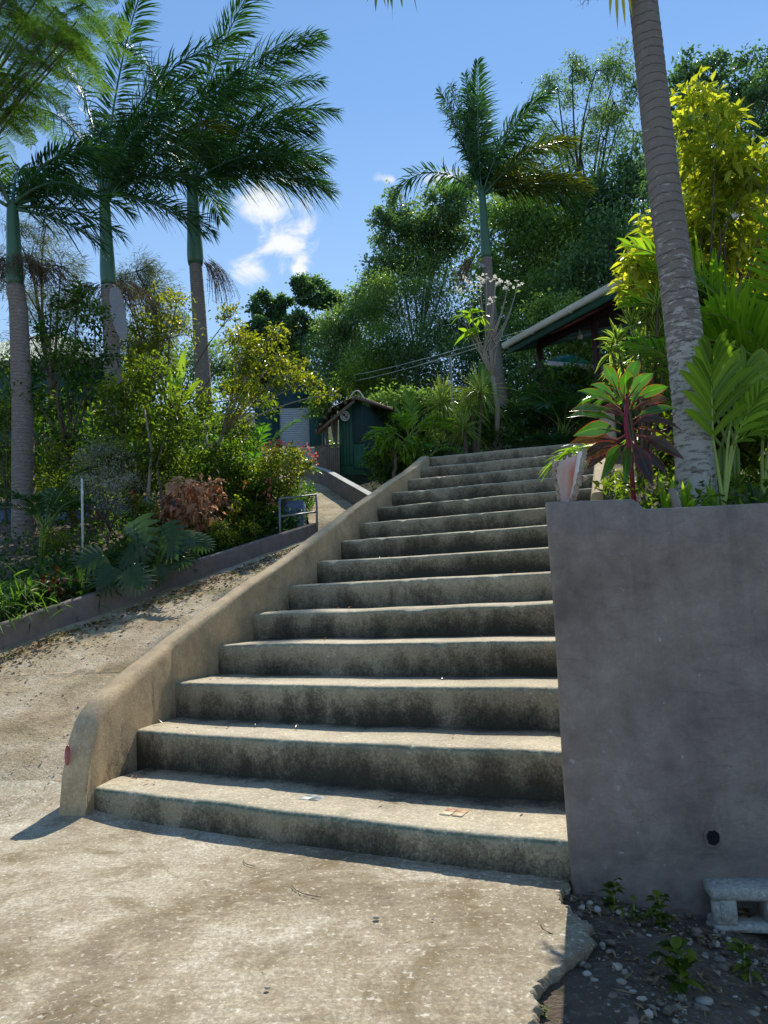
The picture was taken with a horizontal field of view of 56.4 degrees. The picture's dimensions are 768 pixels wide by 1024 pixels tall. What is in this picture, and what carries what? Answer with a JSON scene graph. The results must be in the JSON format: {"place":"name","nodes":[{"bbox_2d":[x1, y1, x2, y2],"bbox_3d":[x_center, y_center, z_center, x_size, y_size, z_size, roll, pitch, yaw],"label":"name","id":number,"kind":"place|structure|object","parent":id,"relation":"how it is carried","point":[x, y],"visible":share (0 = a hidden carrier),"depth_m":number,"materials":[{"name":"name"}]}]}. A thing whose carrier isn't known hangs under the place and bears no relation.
{"place":"outdoors","nodes":[
{"label":"outdoors","id":0,"kind":"place"},
{"bbox_2d":[0,485,305,618],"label":"garden soil","id":1,"kind":"structure","parent":0,"point":[11,548],"depth_m":11.26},
{"bbox_2d":[0,573,57,613],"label":"strap plant","id":2,"kind":"object","parent":1,"relation":"on","point":[22,599],"visible":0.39,"depth_m":7.81,"materials":[{"name":"green plant"}]},
{"bbox_2d":[0,349,67,523],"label":"garden shrub","id":3,"kind":"object","parent":1,"relation":"on","point":[7,456],"visible":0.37,"depth_m":13.21,"materials":[{"name":"green plant"}]},
{"bbox_2d":[36,527,74,557],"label":"garden shrub","id":4,"kind":"object","parent":1,"relation":"on","point":[52,543],"visible":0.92,"depth_m":9.76,"materials":[{"name":"green plant"}]},
{"bbox_2d":[0,466,113,558],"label":"areca palm","id":5,"kind":"object","parent":1,"relation":"on","point":[66,504],"visible":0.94,"depth_m":10.44,"materials":[{"name":"green plant"}]},
{"bbox_2d":[0,558,113,634],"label":"garden plant","id":6,"kind":"object","parent":1,"relation":"on","point":[4,605],"visible":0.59,"depth_m":7.46,"materials":[{"name":"green plant"}]},
{"bbox_2d":[2,276,128,530],"bbox_3d":[-5.643,-1.852,12.643,2.546,4.678,1.868,-2,-8,0],"label":"garden tree","id":7,"kind":"object","parent":1,"relation":"on","point":[74,430],"visible":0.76,"depth_m":12.57,"materials":[{"name":"green plant"}]},
{"bbox_2d":[0,132,140,538],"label":"royal palm","id":8,"kind":"object","parent":1,"relation":"on","point":[34,183],"visible":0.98,"depth_m":12.41,"materials":[{"name":"green plant"}]},
{"bbox_2d":[2,433,154,534],"bbox_3d":[-5.027,-0.375,11.812,2.901,1.892,1.359,-7,-10,34],"label":"garden shrub","id":9,"kind":"object","parent":1,"relation":"on","point":[96,514],"visible":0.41,"depth_m":11.79,"materials":[{"name":"green plant"}]},
{"bbox_2d":[61,568,103,600],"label":"strap plant","id":10,"kind":"object","parent":1,"relation":"on","point":[80,589],"visible":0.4,"depth_m":8.25,"materials":[{"name":"green plant"}]},
{"bbox_2d":[61,431,146,560],"bbox_3d":[-4.130,-0.270,10.406,1.307,2.188,1.637,-2,-8,0],"label":"flowering shrub","id":11,"kind":"object","parent":1,"relation":"on","point":[118,482],"visible":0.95,"depth_m":10.45,"materials":[{"name":"green plant"}]},
{"bbox_2d":[0,496,216,522],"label":"garden wall","id":12,"kind":"structure","parent":1,"relation":"on","point":[63,518],"depth_m":13.29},
{"bbox_2d":[67,544,157,599],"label":"split leaf plant","id":13,"kind":"object","parent":1,"relation":"on","point":[133,577],"visible":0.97,"depth_m":8.15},
{"bbox_2d":[0,403,256,499],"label":"garden shrub","id":14,"kind":"object","parent":1,"relation":"on","point":[168,440],"visible":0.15,"depth_m":14.63,"materials":[{"name":"green plant"}]},
{"bbox_2d":[92,380,187,526],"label":"garden tree","id":15,"kind":"object","parent":1,"relation":"on","point":[149,438],"visible":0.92,"depth_m":10.87,"materials":[{"name":"green plant"}]},
{"bbox_2d":[70,346,212,513],"bbox_3d":[-3.863,-0.987,11.380,2.088,3.158,2.162,2,-9,-24],"label":"garden shrub","id":16,"kind":"object","parent":1,"relation":"on","point":[116,393],"visible":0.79,"depth_m":11.30,"materials":[{"name":"green plant"}]},
{"bbox_2d":[9,0,274,495],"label":"royal palm","id":17,"kind":"object","parent":1,"relation":"on","point":[123,136],"visible":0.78,"depth_m":16.98,"materials":[{"name":"green plant"}]},
{"bbox_2d":[116,487,168,526],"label":"flowering shrub","id":18,"kind":"object","parent":1,"relation":"on","point":[137,503],"visible":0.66,"depth_m":10.31,"materials":[{"name":"green plant"}]},
{"bbox_2d":[86,513,216,587],"bbox_3d":[-2.857,0.480,8.902,1.623,0.933,0.589,-2,-8,0],"label":"split leaf plant","id":19,"kind":"object","parent":1,"relation":"on","point":[140,544],"visible":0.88,"depth_m":8.78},
{"bbox_2d":[0,480,317,621],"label":"ground cover","id":20,"kind":"object","parent":1,"relation":"on","point":[260,522],"visible":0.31,"depth_m":10.23,"materials":[{"name":"green plant"}]},
{"bbox_2d":[125,409,217,553],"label":"garden tree","id":21,"kind":"object","parent":1,"relation":"on","point":[159,458],"visible":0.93,"depth_m":10.69,"materials":[{"name":"green plant"}]},
{"bbox_2d":[167,347,201,495],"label":"banana plant","id":22,"kind":"object","parent":1,"relation":"on","point":[182,363],"visible":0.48,"depth_m":14.99,"materials":[{"name":"green plant"}]},
{"bbox_2d":[149,470,233,542],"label":"coral shrub","id":23,"kind":"object","parent":1,"relation":"on","point":[196,495],"visible":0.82,"depth_m":10.58,"materials":[{"name":"brown plant"}]},
{"bbox_2d":[174,382,245,520],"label":"garden tree","id":24,"kind":"object","parent":1,"relation":"on","point":[210,422],"visible":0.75,"depth_m":12.73,"materials":[{"name":"green plant"}]},
{"bbox_2d":[161,418,301,516],"bbox_3d":[-2.676,-0.694,12.369,2.574,2.080,1.700,-4,-8,17],"label":"garden shrub","id":25,"kind":"object","parent":1,"relation":"on","point":[225,468],"visible":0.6,"depth_m":12.24,"materials":[{"name":"green plant"}]},
{"bbox_2d":[203,504,260,551],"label":"garden shrub","id":26,"kind":"object","parent":1,"relation":"on","point":[228,535],"visible":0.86,"depth_m":10.60,"materials":[{"name":"green plant"}]},
{"bbox_2d":[214,472,291,523],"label":"flowering shrub","id":27,"kind":"object","parent":1,"relation":"on","point":[244,502],"visible":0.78,"depth_m":11.59,"materials":[{"name":"green plant"}]},
{"bbox_2d":[197,419,325,479],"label":"areca palm","id":28,"kind":"object","parent":1,"relation":"on","point":[262,437],"visible":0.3,"depth_m":13.03,"materials":[{"name":"green plant"}]},
{"bbox_2d":[214,320,341,518],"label":"garden tree","id":29,"kind":"object","parent":1,"relation":"on","point":[295,374],"visible":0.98,"depth_m":12.80,"materials":[{"name":"green plant"}]},
{"bbox_2d":[250,439,317,513],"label":"flowering shrub","id":30,"kind":"object","parent":1,"relation":"on","point":[302,466],"visible":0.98,"depth_m":11.82,"materials":[{"name":"green plant"}]},
{"bbox_2d":[274,500,305,526],"bbox_3d":[-1.588,0.167,12.206,0.480,0.660,0.480,-2,-8,0],"label":"barrel","id":31,"kind":"object","parent":1,"relation":"on","point":[297,504],"visible":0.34,"depth_m":12.00,"materials":[{"name":"plastic"}]},
{"bbox_2d":[0,447,352,782],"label":"driveway","id":32,"kind":"structure","parent":0,"point":[57,673],"depth_m":6.74,"materials":[{"name":"concrete"}]},
{"bbox_2d":[0,544,299,816],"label":"leaf litter","id":33,"kind":"object","parent":32,"relation":"on","point":[148,603],"visible":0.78,"depth_m":7.98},
{"bbox_2d":[314,444,339,474],"bbox_3d":[-1.489,-1.366,18.864,0.680,0.855,0.075,-2,-8,0],"label":"board fence","id":34,"kind":"object","parent":32,"relation":"on","point":[324,457],"visible":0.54,"depth_m":18.84,"materials":[{"name":"grey wood"}]},
{"bbox_2d":[0,395,767,1023],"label":"ground","id":35,"kind":"structure","parent":0,"point":[570,997],"depth_m":2.36,"materials":[{"name":"soil"}]},
{"bbox_2d":[0,203,125,467],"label":"casuarina tree","id":36,"kind":"object","parent":35,"relation":"on","point":[43,241],"visible":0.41,"depth_m":23.16,"materials":[{"name":"green plant"}]},
{"bbox_2d":[0,0,132,184],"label":"poinciana tree","id":37,"kind":"object","parent":35,"relation":"on","point":[26,28],"visible":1,"depth_m":5.96,"materials":[{"name":"bark"},{"name":"leaf"}]},
{"bbox_2d":[0,335,136,463],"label":"tree","id":38,"kind":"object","parent":35,"relation":"on","point":[45,381],"depth_m":31.17,"materials":[{"name":"green plant"}]},
{"bbox_2d":[0,372,283,472],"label":"garden tree","id":39,"kind":"object","parent":35,"relation":"on","point":[207,409],"visible":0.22,"depth_m":19.55,"materials":[{"name":"green plant"}]},
{"bbox_2d":[96,245,191,460],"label":"casuarina tree","id":40,"kind":"object","parent":35,"relation":"on","point":[146,280],"visible":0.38,"depth_m":25.06,"materials":[{"name":"green plant"}]},
{"bbox_2d":[0,523,315,649],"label":"garden wall","id":41,"kind":"structure","parent":35,"relation":"on","point":[85,606],"depth_m":8.42,"materials":[{"name":"paint"}]},
{"bbox_2d":[120,322,241,450],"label":"hillside tree","id":42,"kind":"object","parent":35,"relation":"on","point":[214,365],"visible":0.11,"depth_m":48.33,"materials":[{"name":"green plant"}]},
{"bbox_2d":[121,281,257,488],"bbox_3d":[-4.992,-3.231,17.715,3.855,5.432,2.237,-2,-8,0],"label":"garden tree","id":43,"kind":"object","parent":35,"relation":"on","point":[157,328],"visible":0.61,"depth_m":17.69,"materials":[{"name":"green plant"}]},
{"bbox_2d":[85,0,344,476],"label":"royal palm","id":44,"kind":"object","parent":35,"relation":"on","point":[241,163],"visible":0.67,"depth_m":20.76,"materials":[{"name":"green plant"}]},
{"bbox_2d":[59,456,429,815],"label":"stair parapet","id":45,"kind":"structure","parent":35,"relation":"on","point":[118,711],"depth_m":5.49,"materials":[{"name":"paint"}]},
{"bbox_2d":[212,313,366,414],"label":"hillside tree","id":46,"kind":"object","parent":35,"relation":"on","point":[295,347],"visible":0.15,"depth_m":46.92,"materials":[{"name":"green plant"}]},
{"bbox_2d":[248,358,333,448],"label":"garage","id":47,"kind":"structure","parent":35,"relation":"on","point":[302,432],"depth_m":43.28,"materials":[{"name":"green painted metal"}]},
{"bbox_2d":[280,408,309,446],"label":"roller door","id":48,"kind":"structure","parent":47,"relation":"in","point":[298,432],"depth_m":43.23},
{"bbox_2d":[235,271,351,447],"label":"hillside tree","id":49,"kind":"object","parent":35,"relation":"on","point":[305,290],"visible":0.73,"depth_m":46.07,"materials":[{"name":"green plant"}]},
{"bbox_2d":[0,781,597,1023],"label":"concrete apron","id":50,"kind":"object","parent":35,"relation":"on","point":[496,954],"visible":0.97,"depth_m":2.65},
{"bbox_2d":[305,465,371,504],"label":"garden wall","id":51,"kind":"structure","parent":35,"relation":"on","point":[346,489],"depth_m":15.38,"materials":[{"name":"paint"}]},
{"bbox_2d":[94,443,593,890],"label":"staircase","id":52,"kind":"structure","parent":35,"relation":"on","point":[465,538],"depth_m":4.77,"materials":[{"name":"concrete"}]},
{"bbox_2d":[590,411,616,500],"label":"stair parapet","id":53,"kind":"structure","parent":52,"relation":"attached to","point":[596,494],"depth_m":7.85,"materials":[{"name":"paint"}]},
{"bbox_2d":[292,274,413,400],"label":"hillside tree","id":54,"kind":"object","parent":35,"relation":"on","point":[342,334],"visible":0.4,"depth_m":41.02,"materials":[{"name":"green plant"}]},
{"bbox_2d":[315,395,392,475],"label":"garden shed","id":55,"kind":"structure","parent":35,"relation":"on","point":[357,419],"depth_m":19.07,"materials":[{"name":"green paint"}]},
{"bbox_2d":[340,418,352,465],"bbox_3d":[-0.998,-1.860,19.034,0.325,1.279,0.035,-2,-8,0],"label":"door","id":56,"kind":"structure","parent":55,"relation":"in","point":[346,441],"depth_m":19.02,"materials":[{"name":"green paint"}]},
{"bbox_2d":[297,324,434,452],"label":"hillside tree","id":57,"kind":"object","parent":35,"relation":"on","point":[373,382],"visible":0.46,"depth_m":30.82,"materials":[{"name":"green plant"}]},
{"bbox_2d":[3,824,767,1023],"bbox_3d":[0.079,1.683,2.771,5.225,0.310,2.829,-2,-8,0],"label":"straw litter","id":58,"kind":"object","parent":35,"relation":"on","point":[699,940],"visible":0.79,"depth_m":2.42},
{"bbox_2d":[363,423,419,477],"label":"papaya plant","id":59,"kind":"object","parent":35,"relation":"on","point":[383,442],"visible":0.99,"depth_m":11.42,"materials":[{"name":"green plant"}]},
{"bbox_2d":[136,353,656,455],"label":"undergrowth","id":60,"kind":"object","parent":35,"relation":"on","point":[620,418],"visible":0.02,"depth_m":25.14,"materials":[{"name":"green plant"}]},
{"bbox_2d":[317,236,481,386],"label":"hillside tree","id":61,"kind":"object","parent":35,"relation":"on","point":[428,287],"visible":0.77,"depth_m":32.14,"materials":[{"name":"green plant"}]},
{"bbox_2d":[346,376,464,462],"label":"hillside tree","id":62,"kind":"object","parent":35,"relation":"on","point":[387,414],"visible":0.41,"depth_m":20.91,"materials":[{"name":"green plant"}]},
{"bbox_2d":[361,389,456,447],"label":"areca palm","id":63,"kind":"object","parent":35,"relation":"on","point":[407,417],"visible":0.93,"depth_m":11.87,"materials":[{"name":"green plant"}]},
{"bbox_2d":[352,158,494,379],"bbox_3d":[2.274,-10.938,38.022,7.865,15.332,6.631,-2,-8,0],"label":"hillside tree","id":64,"kind":"object","parent":35,"relation":"on","point":[435,221],"visible":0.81,"depth_m":38.01,"materials":[{"name":"green plant"}]},
{"bbox_2d":[357,284,558,435],"bbox_3d":[4.086,-6.500,30.581,7.365,7.293,8.483,5,-10,-39],"label":"hillside tree","id":65,"kind":"object","parent":35,"relation":"on","point":[472,357],"visible":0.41,"depth_m":30.18,"materials":[{"name":"green plant"}]},
{"bbox_2d":[390,56,596,448],"bbox_3d":[4.352,-9.094,26.172,7.025,14.222,5.266,-6,-9,25],"label":"royal palm","id":66,"kind":"object","parent":35,"relation":"on","point":[476,149],"visible":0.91,"depth_m":25.62,"materials":[{"name":"green plant"}]},
{"bbox_2d":[431,140,648,352],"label":"hillside tree","id":67,"kind":"object","parent":35,"relation":"on","point":[475,302],"visible":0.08,"depth_m":41.95,"materials":[{"name":"green plant"}]},
{"bbox_2d":[456,154,627,326],"bbox_3d":[7.547,-10.194,32.319,7.979,12.283,6.869,-2,-8,0],"label":"hillside tree","id":68,"kind":"object","parent":35,"relation":"on","point":[514,215],"visible":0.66,"depth_m":32.53,"materials":[{"name":"green plant"}]},
{"bbox_2d":[528,360,603,437],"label":"annex roof","id":69,"kind":"structure","parent":35,"relation":"on","point":[553,363],"depth_m":16.50,"materials":[{"name":"metal"}]},
{"bbox_2d":[488,286,649,408],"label":"hillside tree","id":70,"kind":"object","parent":35,"relation":"on","point":[581,348],"visible":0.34,"depth_m":22.29,"materials":[{"name":"green plant"}]},
{"bbox_2d":[521,36,645,356],"bbox_3d":[10.754,-15.316,36.645,9.677,19.373,7.303,-2,-8,0],"label":"hillside tree","id":71,"kind":"object","parent":35,"relation":"on","point":[608,115],"visible":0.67,"depth_m":35.79,"materials":[{"name":"green plant"}]},
{"bbox_2d":[526,131,651,396],"bbox_3d":[9.206,-9.391,28.261,6.245,11.621,7.197,-8,-10,35],"label":"hillside tree","id":72,"kind":"object","parent":35,"relation":"on","point":[611,217],"visible":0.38,"depth_m":27.80,"materials":[{"name":"green plant"}]},
{"bbox_2d":[545,499,767,918],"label":"retaining wall","id":73,"kind":"structure","parent":35,"relation":"on","point":[661,625],"depth_m":3.11,"materials":[{"name":"grey paint"}]},
{"bbox_2d":[551,449,588,501],"bbox_3d":[0.877,-0.162,3.399,0.178,0.259,0.156,-2,-8,0],"label":"conch shell","id":74,"kind":"object","parent":73,"relation":"on","point":[569,478],"visible":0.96,"depth_m":3.38},
{"bbox_2d":[563,893,767,1023],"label":"gravel","id":75,"kind":"structure","parent":35,"relation":"on","point":[723,965],"depth_m":2.49,"materials":[{"name":"gravel"}]},
{"bbox_2d":[599,877,626,917],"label":"weed","id":76,"kind":"object","parent":75,"relation":"on","point":[609,885],"visible":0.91,"depth_m":2.92,"materials":[{"name":"green plant"}]},
{"bbox_2d":[636,890,676,933],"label":"weed","id":77,"kind":"object","parent":75,"relation":"on","point":[658,904],"visible":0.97,"depth_m":2.77,"materials":[{"name":"green plant"}]},
{"bbox_2d":[703,877,767,933],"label":"concrete block","id":78,"kind":"object","parent":75,"relation":"on","point":[725,894],"depth_m":2.87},
{"bbox_2d":[647,936,706,994],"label":"weed","id":79,"kind":"object","parent":35,"relation":"on","point":[681,965],"visible":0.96,"depth_m":2.29,"materials":[{"name":"green plant"}]},
{"bbox_2d":[626,38,767,236],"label":"hillside tree","id":80,"kind":"object","parent":35,"relation":"on","point":[753,90],"visible":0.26,"depth_m":18.00,"materials":[{"name":"green plant"}]},
{"bbox_2d":[722,938,764,984],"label":"weed","id":81,"kind":"object","parent":35,"relation":"on","point":[747,962],"visible":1,"depth_m":2.50,"materials":[{"name":"green plant"}]},
{"bbox_2d":[0,0,767,412],"label":"sky","id":82,"kind":"structure","parent":0,"point":[385,69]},
{"bbox_2d":[603,450,767,508],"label":"planter soil","id":83,"kind":"structure","parent":0,"point":[619,463],"depth_m":6.99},
{"bbox_2d":[367,0,717,505],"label":"palm tree","id":84,"kind":"object","parent":83,"relation":"on","point":[683,331],"visible":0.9,"depth_m":4.35,"materials":[{"name":"grey plant"}]},
{"bbox_2d":[540,443,621,481],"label":"palm","id":85,"kind":"object","parent":83,"relation":"on","point":[567,451],"visible":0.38,"depth_m":4.38,"materials":[{"name":"green plant"}]},
{"bbox_2d":[567,360,683,501],"bbox_3d":[1.336,-0.420,3.963,0.691,0.935,0.390,-1,-8,-7],"label":"ti plant","id":86,"kind":"object","parent":83,"relation":"on","point":[603,446],"visible":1,"depth_m":4.01,"materials":[{"name":"green plant"}]},
{"bbox_2d":[594,287,668,488],"bbox_3d":[1.928,-0.920,5.263,0.693,1.509,0.682,-2,-8,0],"label":"striped dracaena","id":87,"kind":"object","parent":83,"relation":"on","point":[656,324],"visible":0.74,"depth_m":5.35,"materials":[{"name":"green plant"}]},
{"bbox_2d":[576,330,754,488],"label":"areca palm","id":88,"kind":"object","parent":83,"relation":"on","point":[633,344],"visible":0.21,"depth_m":5.08,"materials":[{"name":"green plant"}]},
{"bbox_2d":[591,455,767,508],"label":"ground cover","id":89,"kind":"object","parent":83,"relation":"on","point":[654,497],"visible":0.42,"depth_m":4.28,"materials":[{"name":"green plant"}]},
{"bbox_2d":[605,65,767,327],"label":"golden shrub","id":90,"kind":"object","parent":83,"relation":"on","point":[713,180],"visible":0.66,"depth_m":5.99,"materials":[{"name":"yellow plant"}]},
{"bbox_2d":[614,197,767,366],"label":"areca palm","id":91,"kind":"object","parent":83,"relation":"on","point":[717,309],"visible":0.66,"depth_m":4.90,"materials":[{"name":"green plant"}]},
{"bbox_2d":[619,261,767,486],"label":"garden shrub","id":92,"kind":"object","parent":83,"relation":"on","point":[752,450],"visible":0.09,"depth_m":5.67,"materials":[{"name":"green plant"}]},
{"bbox_2d":[679,329,767,504],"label":"broad leaf palm","id":93,"kind":"object","parent":83,"relation":"on","point":[721,370],"visible":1,"depth_m":4.05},
{"bbox_2d":[746,349,767,493],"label":"broad leaf palm","id":94,"kind":"object","parent":83,"relation":"on","point":[763,473],"visible":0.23,"depth_m":4.40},
{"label":"terrace","id":95,"kind":"structure","parent":0,"visible":0},
{"bbox_2d":[359,435,451,491],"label":"garden shrub","id":96,"kind":"object","parent":95,"relation":"on","point":[385,469],"visible":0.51,"depth_m":11.66,"materials":[{"name":"green plant"}]},
{"bbox_2d":[411,371,474,454],"bbox_3d":[0.971,-1.573,12.139,1.180,1.718,1.171,5,-11,-42],"label":"spiky dracaena","id":97,"kind":"object","parent":95,"relation":"on","point":[440,399],"visible":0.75,"depth_m":12.13,"materials":[{"name":"green plant"}]},
{"bbox_2d":[439,400,487,453],"bbox_3d":[1.307,-1.302,11.805,0.985,1.068,1.011,-2,-8,0],"label":"spiky dracaena","id":98,"kind":"object","parent":95,"relation":"on","point":[461,423],"visible":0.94,"depth_m":11.79,"materials":[{"name":"green plant"}]},
{"bbox_2d":[447,362,516,452],"bbox_3d":[1.645,-1.679,12.164,1.324,1.889,1.298,-2,-8,0],"label":"spiky dracaena","id":99,"kind":"object","parent":95,"relation":"on","point":[479,387],"visible":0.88,"depth_m":12.14,"materials":[{"name":"green plant"}]},
{"bbox_2d":[451,273,523,450],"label":"plumeria tree","id":100,"kind":"object","parent":95,"relation":"on","point":[490,366],"visible":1,"depth_m":12.50,"materials":[{"name":"grey plant"}]},
{"bbox_2d":[433,400,556,451],"bbox_3d":[1.957,-1.329,12.645,2.200,1.459,1.261,-2,-8,0],"label":"garden shrub","id":101,"kind":"object","parent":95,"relation":"on","point":[509,439],"visible":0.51,"depth_m":12.57,"materials":[{"name":"green plant"}]},
{"bbox_2d":[489,403,586,446],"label":"areca palm","id":102,"kind":"object","parent":95,"relation":"on","point":[532,418],"visible":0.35,"depth_m":12.51,"materials":[{"name":"green plant"}]},
{"bbox_2d":[518,430,575,447],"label":"areca palm","id":103,"kind":"object","parent":95,"relation":"on","point":[559,438],"visible":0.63,"depth_m":11.66,"materials":[{"name":"green plant"}]},
{"bbox_2d":[501,381,621,441],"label":"areca palm","id":104,"kind":"object","parent":95,"relation":"on","point":[557,406],"visible":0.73,"depth_m":12.03,"materials":[{"name":"green plant"}]},
{"bbox_2d":[520,353,618,440],"bbox_3d":[3.348,-1.700,12.678,1.779,2.120,1.479,1,-9,-18],"label":"garden shrub","id":105,"kind":"object","parent":95,"relation":"on","point":[571,375],"visible":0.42,"depth_m":12.49,"materials":[{"name":"green plant"}]},
{"bbox_2d":[502,194,767,434],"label":"porch house","id":106,"kind":"structure","parent":95,"relation":"on","point":[589,315],"depth_m":13.46,"materials":[{"name":"white paint"}]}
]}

